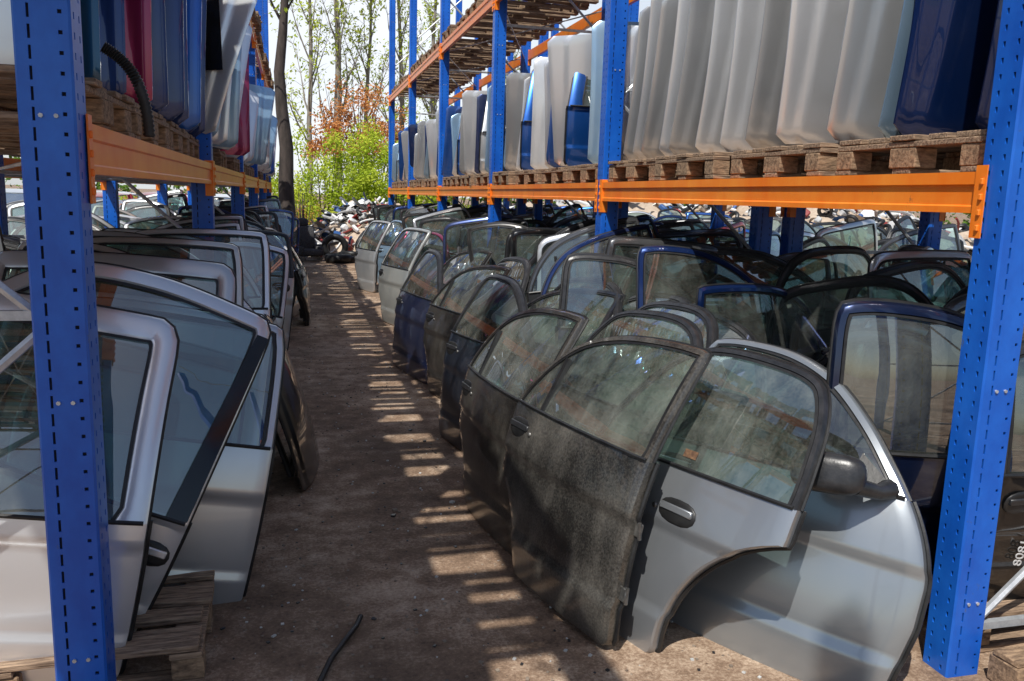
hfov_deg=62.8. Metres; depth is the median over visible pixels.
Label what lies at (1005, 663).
wood block
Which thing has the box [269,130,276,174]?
car bonnet
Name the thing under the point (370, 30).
tree
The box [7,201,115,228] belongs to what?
car door
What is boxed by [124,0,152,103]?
car bonnet
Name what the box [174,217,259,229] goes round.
car door
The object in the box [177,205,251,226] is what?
car door
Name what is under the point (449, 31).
wooden pallet
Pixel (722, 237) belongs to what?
car door
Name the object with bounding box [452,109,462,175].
car bonnet
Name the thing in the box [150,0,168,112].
car bonnet
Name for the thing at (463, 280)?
car door
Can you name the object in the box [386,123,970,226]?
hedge
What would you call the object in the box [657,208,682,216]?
car door
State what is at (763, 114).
car bonnet
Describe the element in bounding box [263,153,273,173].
car bonnet
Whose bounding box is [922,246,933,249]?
car door
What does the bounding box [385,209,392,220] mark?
car door
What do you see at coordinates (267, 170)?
car bonnet
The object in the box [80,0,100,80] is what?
car bonnet
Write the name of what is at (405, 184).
wooden pallet
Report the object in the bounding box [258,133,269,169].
car bonnet
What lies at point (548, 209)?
car door
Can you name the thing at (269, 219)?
car door
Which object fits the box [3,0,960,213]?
sky
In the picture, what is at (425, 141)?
car bonnet
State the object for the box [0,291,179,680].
car door
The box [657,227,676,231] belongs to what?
car door
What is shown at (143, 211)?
car door
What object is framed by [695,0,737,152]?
car bonnet
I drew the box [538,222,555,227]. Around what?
car door
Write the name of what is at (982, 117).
car bonnet
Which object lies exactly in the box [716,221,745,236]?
car door
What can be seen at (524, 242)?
car door
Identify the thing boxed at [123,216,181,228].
car door
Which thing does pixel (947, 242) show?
car door
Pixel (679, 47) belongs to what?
car bonnet
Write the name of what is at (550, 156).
car bonnet
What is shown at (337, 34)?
tree
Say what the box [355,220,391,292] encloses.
car door
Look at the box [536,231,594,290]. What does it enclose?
car door
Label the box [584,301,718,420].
car door
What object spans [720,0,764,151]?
car bonnet
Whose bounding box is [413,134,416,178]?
car bonnet
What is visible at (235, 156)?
car bonnet
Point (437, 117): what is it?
car bonnet
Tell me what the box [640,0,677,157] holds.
car bonnet
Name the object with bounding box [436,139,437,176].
car bonnet
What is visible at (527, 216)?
car door
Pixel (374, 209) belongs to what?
car door
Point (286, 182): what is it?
tree
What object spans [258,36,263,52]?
wooden pallet
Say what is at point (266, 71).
wooden pallet
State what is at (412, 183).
wooden pallet
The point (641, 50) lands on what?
car bonnet
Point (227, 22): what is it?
car bonnet
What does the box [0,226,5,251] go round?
car door
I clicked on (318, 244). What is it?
car seat
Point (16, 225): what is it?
car door
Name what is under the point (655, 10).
car bonnet
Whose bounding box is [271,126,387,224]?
bush
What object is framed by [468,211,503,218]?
car door
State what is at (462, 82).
wooden pallet
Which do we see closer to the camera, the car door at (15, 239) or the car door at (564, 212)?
the car door at (15, 239)
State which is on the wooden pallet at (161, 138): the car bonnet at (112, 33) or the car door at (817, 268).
the car bonnet at (112, 33)
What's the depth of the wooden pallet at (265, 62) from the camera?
15.26 m
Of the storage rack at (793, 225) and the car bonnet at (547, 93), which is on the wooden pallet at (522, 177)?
the car bonnet at (547, 93)
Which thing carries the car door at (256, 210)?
on the ground
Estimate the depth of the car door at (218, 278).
3.89 m
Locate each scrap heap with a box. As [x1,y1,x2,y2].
[300,192,399,257]
[502,200,973,255]
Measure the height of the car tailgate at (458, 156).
1.081 m
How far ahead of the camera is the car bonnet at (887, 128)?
3.27 m
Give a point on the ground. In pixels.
(361, 507)
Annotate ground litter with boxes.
[164,266,761,680]
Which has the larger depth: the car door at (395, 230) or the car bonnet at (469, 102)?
the car door at (395, 230)
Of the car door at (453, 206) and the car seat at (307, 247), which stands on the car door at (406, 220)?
the car door at (453, 206)
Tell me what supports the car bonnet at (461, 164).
on the wooden pallet at (467, 180)
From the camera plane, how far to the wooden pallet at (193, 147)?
5.16 m
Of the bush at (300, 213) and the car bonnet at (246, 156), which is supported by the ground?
the bush at (300, 213)
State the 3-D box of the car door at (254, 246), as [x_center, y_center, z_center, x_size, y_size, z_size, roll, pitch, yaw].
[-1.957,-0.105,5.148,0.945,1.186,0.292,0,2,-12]
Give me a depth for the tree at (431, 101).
38.84 m
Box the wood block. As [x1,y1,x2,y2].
[987,643,1023,680]
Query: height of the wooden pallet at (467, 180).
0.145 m
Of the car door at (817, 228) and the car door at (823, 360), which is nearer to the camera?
the car door at (823, 360)
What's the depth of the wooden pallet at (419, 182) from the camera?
15.24 m
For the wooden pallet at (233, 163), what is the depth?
8.29 m
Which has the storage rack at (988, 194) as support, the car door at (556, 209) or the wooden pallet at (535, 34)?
the wooden pallet at (535, 34)
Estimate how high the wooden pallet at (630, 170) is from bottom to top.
0.145 m
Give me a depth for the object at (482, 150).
10.15 m
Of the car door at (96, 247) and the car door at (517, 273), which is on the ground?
the car door at (517, 273)
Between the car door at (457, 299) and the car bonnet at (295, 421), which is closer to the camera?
the car bonnet at (295, 421)
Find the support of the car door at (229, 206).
on the ground
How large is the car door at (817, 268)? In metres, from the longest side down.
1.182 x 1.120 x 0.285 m
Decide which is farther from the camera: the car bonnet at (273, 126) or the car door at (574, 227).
the car bonnet at (273, 126)
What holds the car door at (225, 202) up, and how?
on the car door
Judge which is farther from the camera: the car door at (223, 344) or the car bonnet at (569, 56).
the car bonnet at (569, 56)
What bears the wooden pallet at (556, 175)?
on the storage rack at (988, 194)
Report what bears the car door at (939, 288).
on the ground
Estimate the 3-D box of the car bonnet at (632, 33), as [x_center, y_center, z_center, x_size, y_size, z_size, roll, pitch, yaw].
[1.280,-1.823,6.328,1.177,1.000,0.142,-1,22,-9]
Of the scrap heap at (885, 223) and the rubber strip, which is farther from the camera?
the scrap heap at (885, 223)
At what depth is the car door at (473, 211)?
12.14 m
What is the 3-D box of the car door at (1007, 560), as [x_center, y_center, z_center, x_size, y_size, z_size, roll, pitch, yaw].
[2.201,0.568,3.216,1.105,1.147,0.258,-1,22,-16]
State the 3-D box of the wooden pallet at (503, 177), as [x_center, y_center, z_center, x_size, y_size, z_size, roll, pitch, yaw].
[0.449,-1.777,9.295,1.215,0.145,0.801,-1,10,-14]
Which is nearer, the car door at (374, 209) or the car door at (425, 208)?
the car door at (425, 208)
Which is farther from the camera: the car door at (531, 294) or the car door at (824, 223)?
the car door at (824, 223)
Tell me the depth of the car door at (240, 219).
6.31 m
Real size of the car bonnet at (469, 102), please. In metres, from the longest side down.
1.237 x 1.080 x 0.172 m
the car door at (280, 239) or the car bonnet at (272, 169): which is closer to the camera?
the car door at (280, 239)
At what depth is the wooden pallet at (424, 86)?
17.70 m
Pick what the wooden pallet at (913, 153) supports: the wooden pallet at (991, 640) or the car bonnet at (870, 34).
the car bonnet at (870, 34)
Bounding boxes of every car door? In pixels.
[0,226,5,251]
[0,249,236,302]
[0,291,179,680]
[2,261,271,630]
[3,234,25,249]
[3,239,20,249]
[7,200,23,216]
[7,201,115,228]
[8,216,25,234]
[17,240,128,252]
[92,205,136,216]
[92,224,101,229]
[93,230,254,311]
[93,236,243,306]
[97,215,125,227]
[102,228,145,232]
[120,214,139,222]
[122,199,176,215]
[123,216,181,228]
[125,204,170,217]
[135,228,271,318]
[137,189,183,199]
[151,322,284,609]
[153,194,187,212]
[154,215,244,229]
[174,212,250,226]
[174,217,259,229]
[175,214,247,229]
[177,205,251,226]
[214,197,223,205]
[215,223,241,229]
[217,205,281,231]
[219,200,248,205]
[221,208,262,224]
[224,209,266,229]
[245,198,281,208]
[245,205,268,211]
[245,209,261,212]
[245,211,279,231]
[246,220,265,229]
[250,230,294,350]
[258,196,279,200]
[265,227,299,316]
[269,209,294,245]
[269,244,289,328]
[272,316,285,433]
[291,244,311,325]
[293,217,299,253]
[293,285,295,306]
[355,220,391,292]
[372,205,384,220]
[377,205,398,220]
[377,220,402,283]
[378,227,431,324]
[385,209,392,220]
[392,203,431,219]
[392,249,445,384]
[399,209,407,219]
[401,213,427,229]
[405,202,449,214]
[412,207,470,227]
[414,231,449,283]
[419,216,461,234]
[423,265,511,397]
[433,204,461,211]
[439,274,541,450]
[443,214,513,280]
[443,250,492,312]
[452,256,474,294]
[457,218,528,268]
[459,307,588,554]
[466,207,486,215]
[467,222,528,290]
[468,204,487,210]
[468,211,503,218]
[486,257,530,293]
[487,262,540,337]
[502,335,712,645]
[504,232,511,257]
[510,228,558,265]
[511,207,532,214]
[512,214,535,226]
[514,211,546,215]
[523,218,595,287]
[525,217,642,334]
[526,219,548,227]
[527,290,625,415]
[529,204,554,216]
[530,282,622,383]
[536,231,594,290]
[537,224,653,342]
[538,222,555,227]
[549,203,584,222]
[550,215,588,230]
[550,310,703,450]
[553,206,566,213]
[555,252,635,352]
[582,206,592,213]
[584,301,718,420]
[595,295,690,380]
[595,347,831,652]
[605,236,718,259]
[617,214,658,237]
[617,307,756,402]
[628,211,655,219]
[634,244,798,378]
[654,215,681,221]
[655,229,742,247]
[656,219,710,228]
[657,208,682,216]
[657,221,694,229]
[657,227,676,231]
[659,338,932,680]
[685,212,730,218]
[685,283,822,374]
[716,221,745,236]
[716,246,839,328]
[724,218,743,223]
[724,224,748,242]
[732,217,746,220]
[743,217,781,234]
[765,275,933,343]
[770,230,780,255]
[770,246,870,358]
[777,252,830,293]
[803,231,814,247]
[803,236,837,296]
[804,221,816,233]
[811,222,842,226]
[813,218,877,276]
[813,226,821,231]
[816,352,828,366]
[826,298,964,574]
[831,273,866,301]
[845,260,965,299]
[867,250,971,306]
[876,226,886,239]
[878,223,960,250]
[878,238,916,250]
[887,227,963,250]
[893,215,916,229]
[898,244,936,249]
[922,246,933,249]
[943,292,1023,339]
[951,286,967,298]
[987,340,1023,601]
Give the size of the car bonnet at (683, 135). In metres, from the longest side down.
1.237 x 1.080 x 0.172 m
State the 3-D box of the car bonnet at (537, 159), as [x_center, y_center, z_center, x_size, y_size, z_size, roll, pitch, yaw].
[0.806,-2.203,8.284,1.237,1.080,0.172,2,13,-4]
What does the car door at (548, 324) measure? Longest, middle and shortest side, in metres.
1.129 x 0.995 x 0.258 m
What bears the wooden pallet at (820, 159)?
on the storage rack at (988, 194)
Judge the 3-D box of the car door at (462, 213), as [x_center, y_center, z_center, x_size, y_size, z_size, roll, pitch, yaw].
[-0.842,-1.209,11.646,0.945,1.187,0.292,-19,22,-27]
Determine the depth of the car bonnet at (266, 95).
10.93 m
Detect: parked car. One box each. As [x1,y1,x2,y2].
[6,188,23,202]
[91,192,139,211]
[143,192,187,200]
[214,194,230,198]
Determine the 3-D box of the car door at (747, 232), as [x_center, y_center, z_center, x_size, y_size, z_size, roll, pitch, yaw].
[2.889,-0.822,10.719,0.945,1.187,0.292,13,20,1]
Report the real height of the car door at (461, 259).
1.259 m
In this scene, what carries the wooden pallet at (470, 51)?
on the storage rack at (988, 194)
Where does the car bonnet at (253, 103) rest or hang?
on the wooden pallet
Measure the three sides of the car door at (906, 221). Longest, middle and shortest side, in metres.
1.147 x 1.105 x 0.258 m
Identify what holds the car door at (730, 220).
on the ground
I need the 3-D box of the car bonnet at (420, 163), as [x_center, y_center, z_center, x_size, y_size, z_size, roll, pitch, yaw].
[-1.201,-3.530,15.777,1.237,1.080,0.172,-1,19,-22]
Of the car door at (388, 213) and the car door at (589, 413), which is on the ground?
the car door at (589, 413)
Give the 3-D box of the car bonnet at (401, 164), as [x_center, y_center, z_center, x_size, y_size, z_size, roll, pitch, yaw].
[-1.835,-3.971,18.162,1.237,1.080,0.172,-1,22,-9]
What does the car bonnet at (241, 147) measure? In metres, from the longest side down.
1.177 x 1.000 x 0.142 m
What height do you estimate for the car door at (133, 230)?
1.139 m
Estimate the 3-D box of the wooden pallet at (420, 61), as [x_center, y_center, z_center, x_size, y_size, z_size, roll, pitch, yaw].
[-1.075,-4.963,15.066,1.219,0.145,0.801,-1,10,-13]
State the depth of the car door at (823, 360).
4.16 m
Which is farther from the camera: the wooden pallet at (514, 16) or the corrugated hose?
the wooden pallet at (514, 16)
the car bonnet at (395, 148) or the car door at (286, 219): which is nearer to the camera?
the car door at (286, 219)
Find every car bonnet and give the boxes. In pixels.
[0,0,14,64]
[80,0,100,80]
[99,0,126,93]
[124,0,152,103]
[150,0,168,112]
[158,0,184,119]
[166,0,188,124]
[178,0,201,129]
[186,124,198,132]
[188,0,206,136]
[202,0,256,133]
[212,77,231,144]
[212,110,221,136]
[213,25,251,149]
[213,46,241,147]
[220,53,249,155]
[226,155,239,157]
[244,90,258,162]
[244,152,249,161]
[246,84,274,164]
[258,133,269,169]
[260,167,270,172]
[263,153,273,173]
[264,313,319,490]
[267,115,277,168]
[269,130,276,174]
[392,143,398,181]
[398,131,403,180]
[401,131,407,179]
[408,124,417,179]
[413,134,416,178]
[415,121,425,179]
[424,145,430,178]
[425,125,426,157]
[426,119,437,177]
[435,109,438,138]
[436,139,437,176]
[442,106,461,176]
[451,113,460,164]
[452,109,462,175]
[459,111,467,174]
[462,90,486,173]
[474,94,486,173]
[485,86,505,172]
[503,133,507,170]
[505,72,530,170]
[516,77,529,170]
[530,57,547,169]
[544,61,553,167]
[546,110,566,166]
[547,34,591,165]
[588,21,638,163]
[621,25,638,160]
[623,6,650,159]
[633,0,662,158]
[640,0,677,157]
[659,0,689,155]
[668,0,714,154]
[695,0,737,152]
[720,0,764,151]
[745,0,802,147]
[776,0,848,143]
[826,0,903,140]
[878,0,914,137]
[893,0,997,134]
[975,0,1002,129]
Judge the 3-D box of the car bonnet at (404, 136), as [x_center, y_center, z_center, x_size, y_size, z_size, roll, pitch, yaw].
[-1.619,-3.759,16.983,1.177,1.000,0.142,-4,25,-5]
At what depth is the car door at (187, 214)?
9.16 m
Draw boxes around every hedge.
[5,155,278,196]
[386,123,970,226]
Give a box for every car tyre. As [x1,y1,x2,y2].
[321,234,347,254]
[324,253,351,262]
[336,251,354,262]
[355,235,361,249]
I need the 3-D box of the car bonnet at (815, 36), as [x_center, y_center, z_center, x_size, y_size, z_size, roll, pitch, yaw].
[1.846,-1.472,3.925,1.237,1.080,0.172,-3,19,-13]
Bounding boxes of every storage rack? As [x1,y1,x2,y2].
[0,0,271,680]
[388,0,1023,677]
[452,0,945,254]
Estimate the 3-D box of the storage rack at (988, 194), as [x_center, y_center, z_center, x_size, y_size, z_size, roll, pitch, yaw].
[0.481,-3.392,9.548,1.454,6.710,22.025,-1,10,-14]
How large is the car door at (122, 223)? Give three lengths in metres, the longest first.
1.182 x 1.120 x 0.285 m
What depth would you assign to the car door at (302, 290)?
9.94 m
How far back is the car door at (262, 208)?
11.92 m
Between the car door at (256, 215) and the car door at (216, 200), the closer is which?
the car door at (256, 215)
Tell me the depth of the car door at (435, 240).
10.48 m
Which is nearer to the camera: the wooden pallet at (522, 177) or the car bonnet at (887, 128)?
the car bonnet at (887, 128)
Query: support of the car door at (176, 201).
on the ground
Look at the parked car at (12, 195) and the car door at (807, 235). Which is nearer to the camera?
the car door at (807, 235)
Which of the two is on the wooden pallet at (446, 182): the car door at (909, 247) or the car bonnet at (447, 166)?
the car bonnet at (447, 166)
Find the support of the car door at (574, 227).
on the ground
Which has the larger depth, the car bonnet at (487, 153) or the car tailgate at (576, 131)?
the car bonnet at (487, 153)
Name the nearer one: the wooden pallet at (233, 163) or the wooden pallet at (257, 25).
the wooden pallet at (233, 163)
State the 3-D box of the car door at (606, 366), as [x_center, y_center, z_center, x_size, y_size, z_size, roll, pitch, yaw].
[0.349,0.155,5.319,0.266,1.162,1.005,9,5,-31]
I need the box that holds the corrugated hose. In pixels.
[100,41,155,136]
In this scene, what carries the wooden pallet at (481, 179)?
on the storage rack at (988, 194)
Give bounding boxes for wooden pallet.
[0,64,134,137]
[0,98,169,148]
[0,121,189,155]
[0,134,198,158]
[0,570,214,680]
[213,148,226,167]
[226,157,240,172]
[246,166,251,176]
[251,8,255,20]
[252,11,261,31]
[256,32,260,43]
[256,53,268,67]
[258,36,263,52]
[258,171,262,179]
[264,62,268,74]
[264,79,273,89]
[266,68,271,79]
[392,86,438,98]
[394,181,399,187]
[397,83,454,94]
[399,75,460,90]
[402,180,407,187]
[407,71,471,85]
[409,180,416,187]
[410,63,479,78]
[416,54,488,72]
[416,179,423,187]
[424,46,491,66]
[424,179,432,186]
[432,37,515,58]
[433,178,437,186]
[442,24,531,48]
[442,177,450,186]
[450,176,460,186]
[456,14,552,39]
[460,174,474,185]
[465,0,569,27]
[474,173,488,185]
[483,0,598,15]
[492,171,514,184]
[515,169,542,184]
[541,166,568,183]
[567,163,676,182]
[608,158,730,181]
[654,152,806,180]
[730,142,948,178]
[835,129,986,175]
[928,575,1023,652]
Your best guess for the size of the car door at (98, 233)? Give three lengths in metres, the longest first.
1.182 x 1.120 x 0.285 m
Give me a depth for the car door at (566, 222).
10.45 m
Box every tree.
[268,0,295,216]
[270,0,346,207]
[294,0,375,202]
[330,0,404,198]
[330,0,431,204]
[406,0,453,120]
[505,0,520,204]
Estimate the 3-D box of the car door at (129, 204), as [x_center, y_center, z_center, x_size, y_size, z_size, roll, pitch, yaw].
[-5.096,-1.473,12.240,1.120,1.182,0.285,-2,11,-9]
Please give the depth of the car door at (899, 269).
4.54 m
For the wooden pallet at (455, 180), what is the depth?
11.88 m
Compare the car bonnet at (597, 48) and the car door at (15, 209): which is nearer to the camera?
the car bonnet at (597, 48)
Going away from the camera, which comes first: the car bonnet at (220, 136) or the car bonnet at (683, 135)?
the car bonnet at (683, 135)
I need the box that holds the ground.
[5,185,1013,680]
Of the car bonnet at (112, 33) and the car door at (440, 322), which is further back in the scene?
the car door at (440, 322)
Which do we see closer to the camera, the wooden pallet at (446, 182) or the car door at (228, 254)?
the car door at (228, 254)
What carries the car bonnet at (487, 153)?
on the wooden pallet at (481, 179)
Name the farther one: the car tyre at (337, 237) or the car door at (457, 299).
the car tyre at (337, 237)
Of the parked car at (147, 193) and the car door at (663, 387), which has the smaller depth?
the car door at (663, 387)
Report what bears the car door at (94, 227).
on the wooden pallet
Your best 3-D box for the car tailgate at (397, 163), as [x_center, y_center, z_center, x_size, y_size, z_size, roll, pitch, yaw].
[-2.091,-4.230,19.598,1.244,1.084,0.242,-2,10,-20]
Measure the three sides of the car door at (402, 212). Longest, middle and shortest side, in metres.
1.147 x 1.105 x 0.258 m
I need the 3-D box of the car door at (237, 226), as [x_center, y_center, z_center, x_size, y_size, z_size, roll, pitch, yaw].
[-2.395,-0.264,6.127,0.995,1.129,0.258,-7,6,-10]
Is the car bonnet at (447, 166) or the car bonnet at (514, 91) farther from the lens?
the car bonnet at (447, 166)
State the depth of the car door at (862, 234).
8.00 m
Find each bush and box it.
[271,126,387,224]
[295,192,320,224]
[300,74,407,198]
[331,99,451,205]
[387,195,502,207]
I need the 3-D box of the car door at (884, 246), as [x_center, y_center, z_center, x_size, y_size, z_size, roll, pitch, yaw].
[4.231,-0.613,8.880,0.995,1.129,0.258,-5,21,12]
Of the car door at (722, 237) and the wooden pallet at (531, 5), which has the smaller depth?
the car door at (722, 237)
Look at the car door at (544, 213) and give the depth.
14.93 m
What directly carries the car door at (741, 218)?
on the ground
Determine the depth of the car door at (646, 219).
6.86 m
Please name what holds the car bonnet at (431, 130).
on the wooden pallet at (428, 182)
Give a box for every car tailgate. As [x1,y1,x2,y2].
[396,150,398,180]
[457,131,463,175]
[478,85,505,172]
[520,69,534,169]
[563,72,592,165]
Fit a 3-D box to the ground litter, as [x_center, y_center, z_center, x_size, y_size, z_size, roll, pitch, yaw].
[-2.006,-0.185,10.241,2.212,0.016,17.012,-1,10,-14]
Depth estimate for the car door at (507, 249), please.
8.32 m
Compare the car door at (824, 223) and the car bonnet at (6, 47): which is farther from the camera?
the car door at (824, 223)
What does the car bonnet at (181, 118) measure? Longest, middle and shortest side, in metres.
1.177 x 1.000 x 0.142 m
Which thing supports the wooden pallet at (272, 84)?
on the storage rack at (71, 154)
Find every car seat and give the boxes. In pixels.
[298,218,323,260]
[302,218,329,256]
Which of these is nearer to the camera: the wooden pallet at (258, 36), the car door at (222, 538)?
the car door at (222, 538)
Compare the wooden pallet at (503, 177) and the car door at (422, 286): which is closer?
the car door at (422, 286)
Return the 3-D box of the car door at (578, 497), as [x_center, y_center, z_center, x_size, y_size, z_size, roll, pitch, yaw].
[0.283,0.488,3.361,0.258,1.129,1.012,11,4,-29]
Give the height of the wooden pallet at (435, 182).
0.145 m
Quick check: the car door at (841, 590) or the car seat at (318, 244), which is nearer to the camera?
the car door at (841, 590)
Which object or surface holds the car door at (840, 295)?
on the ground
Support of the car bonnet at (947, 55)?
on the wooden pallet at (913, 153)
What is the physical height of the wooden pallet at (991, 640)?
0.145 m
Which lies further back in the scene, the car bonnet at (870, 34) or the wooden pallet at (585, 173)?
the wooden pallet at (585, 173)
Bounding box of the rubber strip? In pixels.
[317,614,362,680]
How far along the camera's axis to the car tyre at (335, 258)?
19.13 m
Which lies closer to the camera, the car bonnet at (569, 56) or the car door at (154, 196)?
the car bonnet at (569, 56)
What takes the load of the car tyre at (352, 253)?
on the ground
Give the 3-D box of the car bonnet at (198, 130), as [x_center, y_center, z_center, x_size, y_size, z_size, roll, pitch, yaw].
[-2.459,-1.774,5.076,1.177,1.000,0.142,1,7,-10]
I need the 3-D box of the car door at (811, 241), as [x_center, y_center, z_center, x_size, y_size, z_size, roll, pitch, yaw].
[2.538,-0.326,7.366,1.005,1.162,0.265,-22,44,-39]
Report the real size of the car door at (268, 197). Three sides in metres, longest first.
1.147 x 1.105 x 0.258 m
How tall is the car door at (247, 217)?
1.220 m
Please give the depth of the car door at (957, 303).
3.62 m
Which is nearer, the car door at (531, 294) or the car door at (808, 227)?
the car door at (531, 294)
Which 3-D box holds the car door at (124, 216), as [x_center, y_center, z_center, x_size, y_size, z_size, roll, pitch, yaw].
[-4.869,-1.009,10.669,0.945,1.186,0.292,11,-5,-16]
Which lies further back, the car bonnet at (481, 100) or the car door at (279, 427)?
the car bonnet at (481, 100)
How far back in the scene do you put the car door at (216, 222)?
6.82 m
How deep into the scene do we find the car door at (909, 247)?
6.76 m

